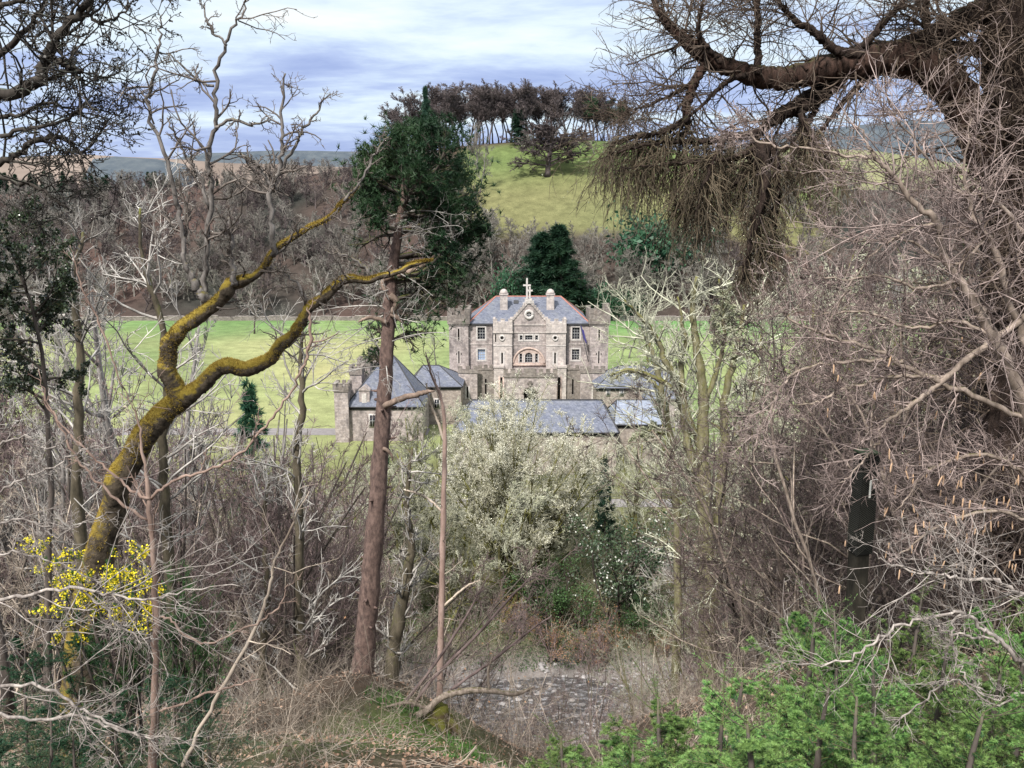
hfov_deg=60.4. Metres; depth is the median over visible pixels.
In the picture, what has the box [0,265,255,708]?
bare tree
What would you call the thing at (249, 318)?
field wall
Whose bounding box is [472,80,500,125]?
beech tree
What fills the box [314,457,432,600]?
willow tree
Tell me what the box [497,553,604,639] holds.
ivy clump
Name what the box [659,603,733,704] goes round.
thicket sapling
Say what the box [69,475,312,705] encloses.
thicket sapling
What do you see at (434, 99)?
beech tree
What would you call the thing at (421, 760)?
fallen twigs
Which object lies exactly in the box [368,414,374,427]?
window
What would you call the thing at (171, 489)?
bare tree
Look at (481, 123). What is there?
beech tree
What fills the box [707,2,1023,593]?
hazel tree
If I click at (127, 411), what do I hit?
thicket sapling
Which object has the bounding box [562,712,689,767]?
spruce sapling
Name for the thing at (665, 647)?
beech scrub
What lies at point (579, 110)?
beech tree
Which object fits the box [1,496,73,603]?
bare tree
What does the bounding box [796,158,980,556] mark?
hazel shrub
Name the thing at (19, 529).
bare tree
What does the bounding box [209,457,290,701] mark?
slender tree
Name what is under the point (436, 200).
scots pine
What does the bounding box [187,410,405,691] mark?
thicket sapling
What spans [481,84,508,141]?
beech tree
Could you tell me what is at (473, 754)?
grass
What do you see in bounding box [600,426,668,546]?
willow tree
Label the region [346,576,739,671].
ivy cover
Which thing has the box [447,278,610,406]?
stone mansion
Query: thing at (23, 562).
thicket sapling
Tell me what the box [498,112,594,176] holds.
beech tree
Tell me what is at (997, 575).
hazel shrub
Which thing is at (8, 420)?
thicket sapling
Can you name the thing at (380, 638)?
thicket sapling
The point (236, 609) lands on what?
thicket sapling
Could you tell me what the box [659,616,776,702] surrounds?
thicket sapling
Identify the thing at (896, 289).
bare tree
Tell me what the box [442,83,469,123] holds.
beech tree
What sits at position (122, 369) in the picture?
bare tree
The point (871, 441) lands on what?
hazel shrub
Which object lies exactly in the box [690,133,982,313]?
woodland
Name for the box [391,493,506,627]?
willow tree
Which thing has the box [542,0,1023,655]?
larch tree
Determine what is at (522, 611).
thicket sapling
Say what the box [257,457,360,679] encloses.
bare tree
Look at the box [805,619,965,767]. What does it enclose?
spruce sapling
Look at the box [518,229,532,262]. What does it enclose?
bare tree
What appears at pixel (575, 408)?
front range
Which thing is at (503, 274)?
rhododendron shrub
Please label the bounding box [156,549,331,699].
thicket sapling
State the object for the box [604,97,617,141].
scots pine
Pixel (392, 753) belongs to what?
leaf litter
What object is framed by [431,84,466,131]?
beech tree
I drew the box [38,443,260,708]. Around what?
thicket sapling
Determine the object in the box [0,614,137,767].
spruce sapling
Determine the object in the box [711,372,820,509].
willow tree
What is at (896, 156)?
pasture hill
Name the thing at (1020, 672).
spruce sapling
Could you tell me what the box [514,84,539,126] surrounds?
beech tree
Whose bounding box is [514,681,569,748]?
thicket sapling
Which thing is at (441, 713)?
rock
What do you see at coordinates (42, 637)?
thicket sapling
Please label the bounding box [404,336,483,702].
larch sapling
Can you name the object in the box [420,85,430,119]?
spruce tree
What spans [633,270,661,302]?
bare tree
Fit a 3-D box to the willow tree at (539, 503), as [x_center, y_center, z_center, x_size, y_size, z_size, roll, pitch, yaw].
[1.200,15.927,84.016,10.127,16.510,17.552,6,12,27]
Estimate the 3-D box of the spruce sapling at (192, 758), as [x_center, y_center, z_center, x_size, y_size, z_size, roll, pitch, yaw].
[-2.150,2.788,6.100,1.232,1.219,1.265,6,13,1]
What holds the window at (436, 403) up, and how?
in the link range at (451, 385)
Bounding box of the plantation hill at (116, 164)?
[86,156,193,188]
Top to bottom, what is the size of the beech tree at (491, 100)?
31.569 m
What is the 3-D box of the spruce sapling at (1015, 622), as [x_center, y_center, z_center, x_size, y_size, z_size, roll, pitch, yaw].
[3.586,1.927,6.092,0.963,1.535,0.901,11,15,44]
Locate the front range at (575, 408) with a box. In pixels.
[452,399,619,474]
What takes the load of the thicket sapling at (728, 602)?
on the ground at (524, 196)
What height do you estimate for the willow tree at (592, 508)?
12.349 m
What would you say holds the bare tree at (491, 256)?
on the ground at (524, 196)
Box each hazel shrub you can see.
[566,322,972,686]
[629,305,979,660]
[653,377,948,675]
[657,246,1023,673]
[684,305,976,645]
[686,242,979,647]
[701,219,1023,639]
[704,274,977,648]
[716,427,949,651]
[780,178,1021,650]
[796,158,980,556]
[820,467,1011,663]
[834,195,982,644]
[834,436,1023,656]
[838,271,1023,556]
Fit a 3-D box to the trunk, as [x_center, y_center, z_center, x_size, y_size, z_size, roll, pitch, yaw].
[2.924,2.100,7.537,0.153,3.154,0.163,-2,11,-12]
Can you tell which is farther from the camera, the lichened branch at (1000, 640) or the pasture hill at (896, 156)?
the pasture hill at (896, 156)
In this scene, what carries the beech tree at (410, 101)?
on the ground at (524, 196)
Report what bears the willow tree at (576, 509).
on the ground at (524, 196)
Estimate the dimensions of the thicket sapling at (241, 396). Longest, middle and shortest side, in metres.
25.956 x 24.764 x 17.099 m
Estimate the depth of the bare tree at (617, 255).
350.14 m
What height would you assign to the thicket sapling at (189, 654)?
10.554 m
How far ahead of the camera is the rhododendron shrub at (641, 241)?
338.49 m
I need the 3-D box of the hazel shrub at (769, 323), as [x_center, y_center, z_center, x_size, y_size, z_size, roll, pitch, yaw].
[7.192,2.933,19.652,7.366,9.027,6.608,-9,14,-37]
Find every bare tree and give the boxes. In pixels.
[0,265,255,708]
[0,269,47,371]
[0,272,109,379]
[0,289,48,594]
[0,319,59,699]
[0,324,139,703]
[0,345,87,688]
[0,387,54,504]
[0,387,66,702]
[0,410,58,493]
[0,428,72,550]
[0,475,102,705]
[1,340,141,619]
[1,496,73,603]
[2,304,210,548]
[4,368,107,708]
[10,331,148,710]
[29,384,107,501]
[34,269,87,315]
[42,296,106,362]
[59,324,191,534]
[59,342,144,681]
[83,281,107,349]
[87,382,222,698]
[87,398,133,456]
[103,400,245,701]
[139,263,275,650]
[167,341,207,499]
[175,454,334,704]
[196,412,337,589]
[208,368,367,697]
[208,470,339,692]
[242,284,280,333]
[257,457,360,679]
[269,308,288,335]
[305,487,361,661]
[421,441,471,536]
[425,321,443,364]
[454,250,501,302]
[454,253,497,306]
[456,236,483,291]
[464,120,484,169]
[470,136,493,191]
[472,233,501,270]
[473,237,487,270]
[477,234,500,276]
[478,218,504,274]
[480,202,501,245]
[485,205,500,228]
[486,256,526,294]
[489,212,507,241]
[494,214,518,249]
[494,242,523,267]
[499,239,521,269]
[504,236,525,272]
[509,221,536,252]
[515,130,533,152]
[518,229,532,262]
[519,224,536,255]
[527,221,558,243]
[530,217,542,234]
[564,256,603,293]
[568,220,577,247]
[570,240,603,278]
[570,264,594,286]
[576,232,601,259]
[577,231,599,262]
[579,253,606,298]
[586,221,611,265]
[586,226,599,247]
[587,238,609,284]
[598,259,635,294]
[599,227,615,248]
[600,242,643,287]
[610,234,622,262]
[610,238,633,268]
[614,247,653,294]
[621,312,644,357]
[630,250,661,302]
[630,258,657,296]
[633,248,667,292]
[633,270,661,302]
[639,412,741,658]
[640,234,661,288]
[654,258,674,297]
[664,251,700,313]
[678,242,722,274]
[682,259,702,304]
[685,260,720,311]
[692,242,730,272]
[692,260,710,290]
[696,242,727,301]
[707,268,732,303]
[712,214,731,255]
[761,257,921,490]
[825,272,971,645]
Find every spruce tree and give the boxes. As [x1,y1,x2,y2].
[221,377,278,562]
[386,447,397,558]
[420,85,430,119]
[506,228,561,295]
[507,109,535,145]
[531,222,600,315]
[589,454,623,552]
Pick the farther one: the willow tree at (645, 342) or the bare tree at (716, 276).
the bare tree at (716, 276)
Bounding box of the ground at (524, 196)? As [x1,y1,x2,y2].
[0,140,1023,767]
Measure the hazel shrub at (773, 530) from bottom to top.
6.154 m
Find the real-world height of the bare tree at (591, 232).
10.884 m
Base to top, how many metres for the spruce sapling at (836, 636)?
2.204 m
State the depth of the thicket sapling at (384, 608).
54.32 m
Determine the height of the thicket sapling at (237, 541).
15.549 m
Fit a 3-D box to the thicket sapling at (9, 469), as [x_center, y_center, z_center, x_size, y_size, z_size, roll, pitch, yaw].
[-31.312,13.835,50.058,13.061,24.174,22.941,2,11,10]
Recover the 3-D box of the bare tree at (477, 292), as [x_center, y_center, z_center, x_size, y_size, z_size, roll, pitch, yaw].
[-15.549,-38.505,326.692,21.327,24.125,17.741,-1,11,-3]
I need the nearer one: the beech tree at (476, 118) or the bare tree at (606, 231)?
the bare tree at (606, 231)
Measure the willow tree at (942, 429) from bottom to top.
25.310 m
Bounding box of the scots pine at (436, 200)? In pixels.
[297,107,504,675]
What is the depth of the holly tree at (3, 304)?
14.63 m
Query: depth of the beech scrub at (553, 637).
81.91 m
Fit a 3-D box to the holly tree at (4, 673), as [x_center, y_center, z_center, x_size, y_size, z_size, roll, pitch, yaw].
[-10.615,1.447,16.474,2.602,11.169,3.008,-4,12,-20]
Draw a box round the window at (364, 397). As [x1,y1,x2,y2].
[362,393,366,402]
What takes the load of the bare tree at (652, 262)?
on the ground at (524, 196)
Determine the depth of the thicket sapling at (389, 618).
38.57 m
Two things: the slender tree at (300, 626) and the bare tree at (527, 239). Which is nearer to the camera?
the slender tree at (300, 626)
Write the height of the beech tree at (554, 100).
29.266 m
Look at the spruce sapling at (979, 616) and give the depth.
5.57 m
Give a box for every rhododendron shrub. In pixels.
[481,254,530,304]
[580,281,610,308]
[598,287,638,321]
[600,200,723,286]
[623,294,645,315]
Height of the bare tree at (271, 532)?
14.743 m
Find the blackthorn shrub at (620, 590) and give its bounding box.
[556,505,699,644]
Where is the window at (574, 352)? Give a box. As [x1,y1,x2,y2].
[570,348,580,360]
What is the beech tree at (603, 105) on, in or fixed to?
on the ground at (524, 196)
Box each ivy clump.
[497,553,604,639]
[619,584,669,635]
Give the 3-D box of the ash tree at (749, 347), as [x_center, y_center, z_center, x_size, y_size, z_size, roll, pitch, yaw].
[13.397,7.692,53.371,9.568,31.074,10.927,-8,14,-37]
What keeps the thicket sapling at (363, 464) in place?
on the ground at (524, 196)
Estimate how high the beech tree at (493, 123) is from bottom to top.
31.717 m
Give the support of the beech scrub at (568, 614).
on the ground at (524, 196)
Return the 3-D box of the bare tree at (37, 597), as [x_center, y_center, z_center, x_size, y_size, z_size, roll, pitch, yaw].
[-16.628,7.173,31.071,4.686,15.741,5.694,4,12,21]
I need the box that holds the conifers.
[0,171,233,193]
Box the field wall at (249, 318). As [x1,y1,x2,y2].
[0,315,968,320]
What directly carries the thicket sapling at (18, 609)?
on the ground at (524, 196)
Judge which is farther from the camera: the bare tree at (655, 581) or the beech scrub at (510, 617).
the beech scrub at (510, 617)
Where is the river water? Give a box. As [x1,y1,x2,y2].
[20,676,689,750]
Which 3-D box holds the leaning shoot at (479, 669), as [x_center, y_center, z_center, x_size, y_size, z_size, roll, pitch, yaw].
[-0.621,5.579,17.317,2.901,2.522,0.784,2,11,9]
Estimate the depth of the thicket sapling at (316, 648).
39.37 m
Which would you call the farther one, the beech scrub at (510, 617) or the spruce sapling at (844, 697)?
the beech scrub at (510, 617)
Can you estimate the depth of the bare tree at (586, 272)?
322.53 m
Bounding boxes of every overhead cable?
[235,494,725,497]
[364,492,662,494]
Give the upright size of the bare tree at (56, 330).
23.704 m
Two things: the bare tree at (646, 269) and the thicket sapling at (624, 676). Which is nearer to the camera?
the thicket sapling at (624, 676)
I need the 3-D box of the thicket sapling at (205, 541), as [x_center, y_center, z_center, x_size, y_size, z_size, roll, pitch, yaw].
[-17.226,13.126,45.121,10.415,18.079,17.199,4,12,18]
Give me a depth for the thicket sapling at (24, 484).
46.81 m
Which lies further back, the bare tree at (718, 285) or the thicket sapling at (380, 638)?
the bare tree at (718, 285)
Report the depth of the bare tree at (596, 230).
354.96 m
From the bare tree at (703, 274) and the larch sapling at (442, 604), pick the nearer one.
the larch sapling at (442, 604)
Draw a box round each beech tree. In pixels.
[377,104,392,130]
[381,101,408,144]
[387,109,408,127]
[390,86,430,119]
[396,89,421,119]
[413,82,448,117]
[429,80,471,124]
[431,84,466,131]
[431,85,462,142]
[440,86,468,137]
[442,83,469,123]
[457,88,474,130]
[463,78,496,143]
[463,86,483,143]
[463,88,497,143]
[467,96,475,141]
[468,83,492,142]
[470,83,498,143]
[471,84,505,144]
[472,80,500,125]
[472,85,499,142]
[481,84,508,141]
[481,88,509,143]
[486,88,498,143]
[487,86,516,142]
[495,88,523,142]
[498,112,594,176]
[503,78,534,113]
[508,79,531,114]
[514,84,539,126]
[515,81,539,121]
[527,84,544,124]
[530,87,552,137]
[531,92,546,136]
[537,87,559,134]
[538,80,568,123]
[538,86,567,120]
[539,86,568,132]
[543,93,569,132]
[547,83,576,127]
[565,83,593,131]
[567,86,587,131]
[570,87,595,132]
[570,90,588,128]
[570,91,591,129]
[572,90,594,135]
[575,86,610,126]
[586,93,610,139]
[589,99,609,140]
[593,92,618,135]
[596,90,617,140]
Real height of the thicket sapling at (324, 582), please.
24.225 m
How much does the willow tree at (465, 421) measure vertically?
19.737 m
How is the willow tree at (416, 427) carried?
on the ground at (524, 196)
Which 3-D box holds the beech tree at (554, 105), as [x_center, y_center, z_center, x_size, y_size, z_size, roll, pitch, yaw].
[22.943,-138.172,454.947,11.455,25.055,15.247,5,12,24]
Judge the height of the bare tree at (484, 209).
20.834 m
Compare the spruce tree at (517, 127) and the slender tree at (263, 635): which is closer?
the slender tree at (263, 635)
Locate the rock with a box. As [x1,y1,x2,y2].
[425,702,463,740]
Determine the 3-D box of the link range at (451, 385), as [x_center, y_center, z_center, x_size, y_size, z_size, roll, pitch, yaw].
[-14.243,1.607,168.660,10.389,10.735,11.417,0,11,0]
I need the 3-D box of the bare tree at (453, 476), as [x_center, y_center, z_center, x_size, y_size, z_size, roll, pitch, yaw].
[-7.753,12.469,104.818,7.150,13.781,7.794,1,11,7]
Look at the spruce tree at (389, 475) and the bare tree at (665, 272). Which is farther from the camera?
the bare tree at (665, 272)
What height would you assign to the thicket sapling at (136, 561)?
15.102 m
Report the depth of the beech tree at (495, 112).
454.88 m
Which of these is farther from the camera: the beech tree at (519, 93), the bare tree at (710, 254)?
the beech tree at (519, 93)
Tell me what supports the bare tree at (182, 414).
on the ground at (524, 196)
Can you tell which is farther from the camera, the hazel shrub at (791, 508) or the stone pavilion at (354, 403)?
the stone pavilion at (354, 403)
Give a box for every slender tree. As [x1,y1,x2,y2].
[0,183,131,706]
[52,145,256,703]
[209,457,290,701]
[224,270,388,703]
[375,433,463,679]
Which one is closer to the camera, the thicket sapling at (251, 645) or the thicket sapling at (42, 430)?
the thicket sapling at (251, 645)
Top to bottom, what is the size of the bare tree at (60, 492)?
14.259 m
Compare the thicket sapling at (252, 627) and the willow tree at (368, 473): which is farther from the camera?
the willow tree at (368, 473)
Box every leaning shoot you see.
[181,476,356,767]
[402,576,487,706]
[411,556,553,707]
[445,612,554,704]
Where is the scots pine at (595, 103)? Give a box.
[581,94,598,143]
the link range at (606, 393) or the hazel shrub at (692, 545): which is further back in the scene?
the link range at (606, 393)
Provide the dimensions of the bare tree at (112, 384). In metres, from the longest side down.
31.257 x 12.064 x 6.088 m
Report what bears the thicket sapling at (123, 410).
on the ground at (524, 196)
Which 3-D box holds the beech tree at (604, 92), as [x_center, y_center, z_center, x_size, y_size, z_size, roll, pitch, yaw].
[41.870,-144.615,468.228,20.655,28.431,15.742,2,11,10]
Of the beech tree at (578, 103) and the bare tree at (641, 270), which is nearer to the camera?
the bare tree at (641, 270)
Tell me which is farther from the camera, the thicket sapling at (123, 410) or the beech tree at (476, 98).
the beech tree at (476, 98)
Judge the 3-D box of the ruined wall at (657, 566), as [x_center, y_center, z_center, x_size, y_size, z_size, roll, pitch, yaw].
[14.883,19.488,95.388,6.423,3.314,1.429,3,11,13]
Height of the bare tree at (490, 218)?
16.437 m
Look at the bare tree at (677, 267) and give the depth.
327.33 m
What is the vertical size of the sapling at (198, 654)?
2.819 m
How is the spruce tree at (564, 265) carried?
on the ground at (524, 196)
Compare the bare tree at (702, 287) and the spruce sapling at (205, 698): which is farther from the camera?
the bare tree at (702, 287)
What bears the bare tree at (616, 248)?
on the ground at (524, 196)
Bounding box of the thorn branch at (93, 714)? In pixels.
[0,410,299,767]
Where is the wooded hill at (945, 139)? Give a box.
[712,120,965,163]
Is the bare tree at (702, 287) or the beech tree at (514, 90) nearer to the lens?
the bare tree at (702, 287)
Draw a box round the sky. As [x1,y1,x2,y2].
[0,0,981,158]
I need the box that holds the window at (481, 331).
[476,326,485,340]
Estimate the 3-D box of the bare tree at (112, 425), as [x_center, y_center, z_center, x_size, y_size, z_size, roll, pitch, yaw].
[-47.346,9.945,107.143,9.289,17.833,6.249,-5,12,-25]
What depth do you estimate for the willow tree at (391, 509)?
89.91 m
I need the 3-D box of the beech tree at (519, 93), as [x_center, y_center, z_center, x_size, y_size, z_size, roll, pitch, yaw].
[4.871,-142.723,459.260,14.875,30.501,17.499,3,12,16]
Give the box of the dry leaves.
[19,616,617,755]
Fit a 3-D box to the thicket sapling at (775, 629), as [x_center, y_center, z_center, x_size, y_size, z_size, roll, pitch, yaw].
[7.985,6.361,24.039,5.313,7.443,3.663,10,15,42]
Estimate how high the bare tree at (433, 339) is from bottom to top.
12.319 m
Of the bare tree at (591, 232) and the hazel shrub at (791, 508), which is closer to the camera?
the hazel shrub at (791, 508)
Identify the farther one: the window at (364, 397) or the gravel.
the window at (364, 397)
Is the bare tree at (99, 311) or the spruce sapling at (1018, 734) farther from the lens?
the bare tree at (99, 311)
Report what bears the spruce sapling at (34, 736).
on the ground at (524, 196)
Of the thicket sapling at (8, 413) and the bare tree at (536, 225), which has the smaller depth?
the thicket sapling at (8, 413)
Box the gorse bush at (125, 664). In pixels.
[15,535,165,767]
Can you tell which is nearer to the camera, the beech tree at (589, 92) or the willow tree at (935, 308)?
the willow tree at (935, 308)
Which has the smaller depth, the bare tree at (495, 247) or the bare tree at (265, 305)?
the bare tree at (265, 305)
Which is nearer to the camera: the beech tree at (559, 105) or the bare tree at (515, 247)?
the bare tree at (515, 247)
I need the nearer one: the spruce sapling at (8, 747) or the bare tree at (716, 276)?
the spruce sapling at (8, 747)
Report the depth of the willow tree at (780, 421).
35.95 m
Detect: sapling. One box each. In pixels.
[0,364,64,482]
[0,370,340,699]
[0,387,235,651]
[0,391,148,710]
[0,395,151,670]
[0,400,170,691]
[0,400,225,702]
[0,424,57,677]
[0,424,199,703]
[0,426,43,674]
[0,434,110,668]
[0,446,142,707]
[0,447,121,657]
[0,450,43,655]
[0,452,60,710]
[0,457,283,707]
[0,461,66,653]
[0,464,156,699]
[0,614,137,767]
[0,672,129,767]
[0,692,71,767]
[0,729,94,767]
[1,380,334,654]
[1,447,270,706]
[1,476,69,639]
[1,481,174,708]
[2,384,419,704]
[2,401,166,708]
[2,592,183,767]
[9,525,135,708]
[28,245,346,767]
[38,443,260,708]
[44,424,392,706]
[46,678,183,767]
[51,711,173,767]
[60,421,324,707]
[69,410,407,703]
[69,442,342,700]
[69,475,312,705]
[70,440,345,700]
[83,440,427,695]
[85,473,327,704]
[102,528,344,701]
[103,461,294,696]
[104,453,291,695]
[110,560,236,766]
[112,643,261,767]
[130,722,220,767]
[135,452,273,691]
[146,440,391,682]
[150,419,430,697]
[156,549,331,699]
[172,669,266,767]
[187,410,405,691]
[193,501,360,694]
[201,468,419,694]
[204,511,305,700]
[207,480,421,690]
[211,516,338,698]
[212,420,408,652]
[213,576,392,702]
[213,583,386,701]
[216,483,449,678]
[218,483,344,696]
[229,454,397,692]
[246,490,508,687]
[268,523,419,680]
[307,475,582,690]
[309,543,556,721]
[309,576,419,691]
[315,558,454,683]
[346,576,492,696]
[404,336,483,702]
[419,632,508,721]
[455,697,548,746]
[478,646,575,745]
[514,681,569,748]
[520,711,605,767]
[529,662,595,747]
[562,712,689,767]
[571,612,651,747]
[584,576,741,719]
[593,620,653,718]
[598,658,709,767]
[601,660,783,767]
[608,644,687,717]
[614,574,908,767]
[619,521,744,700]
[625,646,813,767]
[646,661,809,767]
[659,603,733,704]
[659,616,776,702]
[662,492,792,684]
[666,526,779,693]
[681,510,788,686]
[683,460,788,655]
[693,495,883,666]
[701,620,901,767]
[709,647,899,767]
[713,504,904,671]
[756,586,923,767]
[792,649,926,767]
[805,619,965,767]
[841,601,1023,767]
[842,612,1023,767]
[843,555,981,767]
[864,582,1023,767]
[871,535,968,643]
[890,680,1023,767]
[905,606,1023,766]
[940,656,1023,767]
[960,597,1023,733]
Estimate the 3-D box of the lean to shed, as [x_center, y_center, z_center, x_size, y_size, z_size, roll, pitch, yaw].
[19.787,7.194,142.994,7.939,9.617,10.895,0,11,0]
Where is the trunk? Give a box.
[841,448,880,716]
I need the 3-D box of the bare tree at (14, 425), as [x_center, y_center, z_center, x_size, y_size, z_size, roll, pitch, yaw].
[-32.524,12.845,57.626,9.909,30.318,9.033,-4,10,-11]
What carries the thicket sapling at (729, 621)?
on the ground at (524, 196)
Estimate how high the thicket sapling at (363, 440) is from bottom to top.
27.044 m
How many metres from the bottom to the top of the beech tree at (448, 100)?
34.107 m
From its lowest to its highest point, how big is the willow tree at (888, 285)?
25.574 m
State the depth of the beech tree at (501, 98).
454.51 m
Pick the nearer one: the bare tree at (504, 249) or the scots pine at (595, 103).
the bare tree at (504, 249)
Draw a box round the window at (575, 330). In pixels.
[571,326,580,340]
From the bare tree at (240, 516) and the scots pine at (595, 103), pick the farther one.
the scots pine at (595, 103)
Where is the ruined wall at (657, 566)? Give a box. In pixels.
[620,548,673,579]
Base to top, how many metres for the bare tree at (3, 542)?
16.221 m
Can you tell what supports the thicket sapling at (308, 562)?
on the ground at (524, 196)
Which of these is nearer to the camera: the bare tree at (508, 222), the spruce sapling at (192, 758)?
the spruce sapling at (192, 758)
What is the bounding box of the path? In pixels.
[3,499,671,506]
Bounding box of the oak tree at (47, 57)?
[0,0,190,269]
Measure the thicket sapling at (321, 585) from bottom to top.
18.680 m
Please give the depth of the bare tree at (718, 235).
354.40 m
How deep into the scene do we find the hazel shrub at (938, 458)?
10.20 m
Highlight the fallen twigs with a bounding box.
[0,625,1023,767]
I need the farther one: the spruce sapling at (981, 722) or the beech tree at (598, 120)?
the beech tree at (598, 120)
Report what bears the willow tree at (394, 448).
on the ground at (524, 196)
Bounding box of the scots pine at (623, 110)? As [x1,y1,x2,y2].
[613,102,625,137]
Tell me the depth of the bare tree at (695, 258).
344.54 m
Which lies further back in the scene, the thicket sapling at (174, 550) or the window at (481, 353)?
the window at (481, 353)
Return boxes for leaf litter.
[0,646,1021,767]
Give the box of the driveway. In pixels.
[17,428,429,434]
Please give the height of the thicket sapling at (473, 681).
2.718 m
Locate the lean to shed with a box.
[608,399,661,463]
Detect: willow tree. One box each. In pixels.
[282,456,434,592]
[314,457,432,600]
[332,455,369,538]
[359,476,455,617]
[368,444,423,535]
[388,396,535,585]
[389,398,472,562]
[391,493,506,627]
[418,368,620,609]
[446,475,571,628]
[536,466,595,573]
[569,447,609,539]
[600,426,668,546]
[633,315,669,364]
[645,401,720,538]
[680,253,968,664]
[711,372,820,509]
[711,438,789,550]
[728,238,945,656]
[796,266,968,647]
[833,295,977,632]
[910,262,975,633]
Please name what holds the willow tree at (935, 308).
on the ground at (524, 196)
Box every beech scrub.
[490,591,541,635]
[526,606,574,667]
[547,594,608,629]
[559,604,630,669]
[615,622,662,646]
[647,630,672,657]
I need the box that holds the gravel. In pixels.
[234,661,738,748]
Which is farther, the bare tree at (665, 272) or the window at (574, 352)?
the bare tree at (665, 272)
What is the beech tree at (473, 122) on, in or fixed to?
on the ground at (524, 196)
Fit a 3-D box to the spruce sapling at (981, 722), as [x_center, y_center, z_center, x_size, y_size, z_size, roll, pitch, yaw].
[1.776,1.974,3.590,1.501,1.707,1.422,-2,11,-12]
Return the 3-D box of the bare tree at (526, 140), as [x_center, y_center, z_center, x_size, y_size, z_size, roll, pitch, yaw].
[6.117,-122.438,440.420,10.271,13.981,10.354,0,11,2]
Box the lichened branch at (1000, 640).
[747,496,1023,746]
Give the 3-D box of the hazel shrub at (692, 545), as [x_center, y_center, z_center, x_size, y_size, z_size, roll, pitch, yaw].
[5.655,3.025,17.348,9.147,8.645,7.993,-4,12,-19]
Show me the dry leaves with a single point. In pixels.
(458, 688)
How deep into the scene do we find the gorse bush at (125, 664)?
7.66 m
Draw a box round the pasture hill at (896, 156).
[735,149,980,189]
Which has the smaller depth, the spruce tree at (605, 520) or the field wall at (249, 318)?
the spruce tree at (605, 520)
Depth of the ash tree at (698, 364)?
36.50 m
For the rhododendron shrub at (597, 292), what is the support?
on the ground at (524, 196)
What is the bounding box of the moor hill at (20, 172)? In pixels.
[0,154,346,187]
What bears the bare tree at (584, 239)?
on the ground at (524, 196)
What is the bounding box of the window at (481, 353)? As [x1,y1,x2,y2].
[476,348,486,360]
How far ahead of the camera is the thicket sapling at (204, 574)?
35.70 m
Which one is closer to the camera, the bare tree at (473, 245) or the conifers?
the bare tree at (473, 245)
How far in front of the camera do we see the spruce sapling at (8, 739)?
6.21 m
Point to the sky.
(363, 51)
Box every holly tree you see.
[0,191,90,709]
[0,297,19,407]
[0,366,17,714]
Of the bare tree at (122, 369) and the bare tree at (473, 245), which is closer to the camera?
the bare tree at (122, 369)
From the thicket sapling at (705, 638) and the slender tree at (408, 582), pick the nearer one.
the slender tree at (408, 582)
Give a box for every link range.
[414,365,463,424]
[592,365,650,407]
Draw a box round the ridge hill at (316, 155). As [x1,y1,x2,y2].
[179,151,399,166]
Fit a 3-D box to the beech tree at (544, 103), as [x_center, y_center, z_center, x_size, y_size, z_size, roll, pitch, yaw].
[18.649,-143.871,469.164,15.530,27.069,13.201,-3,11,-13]
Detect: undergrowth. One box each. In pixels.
[0,396,946,763]
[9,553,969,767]
[33,484,747,677]
[209,466,735,674]
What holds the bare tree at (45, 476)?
on the ground at (524, 196)
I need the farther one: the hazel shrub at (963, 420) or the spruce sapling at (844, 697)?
the hazel shrub at (963, 420)
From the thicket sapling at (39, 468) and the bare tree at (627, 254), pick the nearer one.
the thicket sapling at (39, 468)
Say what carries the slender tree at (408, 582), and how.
on the ground at (524, 196)
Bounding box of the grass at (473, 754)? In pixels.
[104,684,697,767]
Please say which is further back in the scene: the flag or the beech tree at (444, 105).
the beech tree at (444, 105)
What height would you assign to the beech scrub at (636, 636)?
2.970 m
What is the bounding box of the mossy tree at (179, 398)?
[57,0,432,757]
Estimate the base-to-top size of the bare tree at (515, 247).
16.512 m
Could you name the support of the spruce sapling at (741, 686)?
on the ground at (524, 196)
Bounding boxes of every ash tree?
[551,269,742,698]
[600,228,804,699]
[668,257,822,614]
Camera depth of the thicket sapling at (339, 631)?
28.61 m
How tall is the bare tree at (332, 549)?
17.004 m
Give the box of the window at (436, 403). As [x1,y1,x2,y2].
[433,398,439,408]
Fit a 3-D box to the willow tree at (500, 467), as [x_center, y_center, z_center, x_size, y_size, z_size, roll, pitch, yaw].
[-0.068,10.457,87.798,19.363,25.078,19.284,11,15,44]
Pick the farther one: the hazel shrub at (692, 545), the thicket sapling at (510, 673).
the thicket sapling at (510, 673)
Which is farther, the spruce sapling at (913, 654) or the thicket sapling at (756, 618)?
the thicket sapling at (756, 618)
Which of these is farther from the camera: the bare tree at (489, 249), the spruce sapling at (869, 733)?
the bare tree at (489, 249)
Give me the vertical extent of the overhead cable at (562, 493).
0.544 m
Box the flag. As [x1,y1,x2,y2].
[579,323,588,361]
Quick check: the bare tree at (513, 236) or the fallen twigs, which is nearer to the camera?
the fallen twigs
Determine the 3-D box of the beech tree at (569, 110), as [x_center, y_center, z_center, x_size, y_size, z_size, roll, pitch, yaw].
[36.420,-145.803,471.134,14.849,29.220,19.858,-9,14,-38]
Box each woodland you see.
[0,134,485,315]
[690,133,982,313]
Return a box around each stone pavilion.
[332,347,429,441]
[641,360,687,427]
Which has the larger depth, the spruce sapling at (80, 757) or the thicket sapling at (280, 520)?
the thicket sapling at (280, 520)
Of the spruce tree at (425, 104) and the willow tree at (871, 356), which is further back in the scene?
the spruce tree at (425, 104)

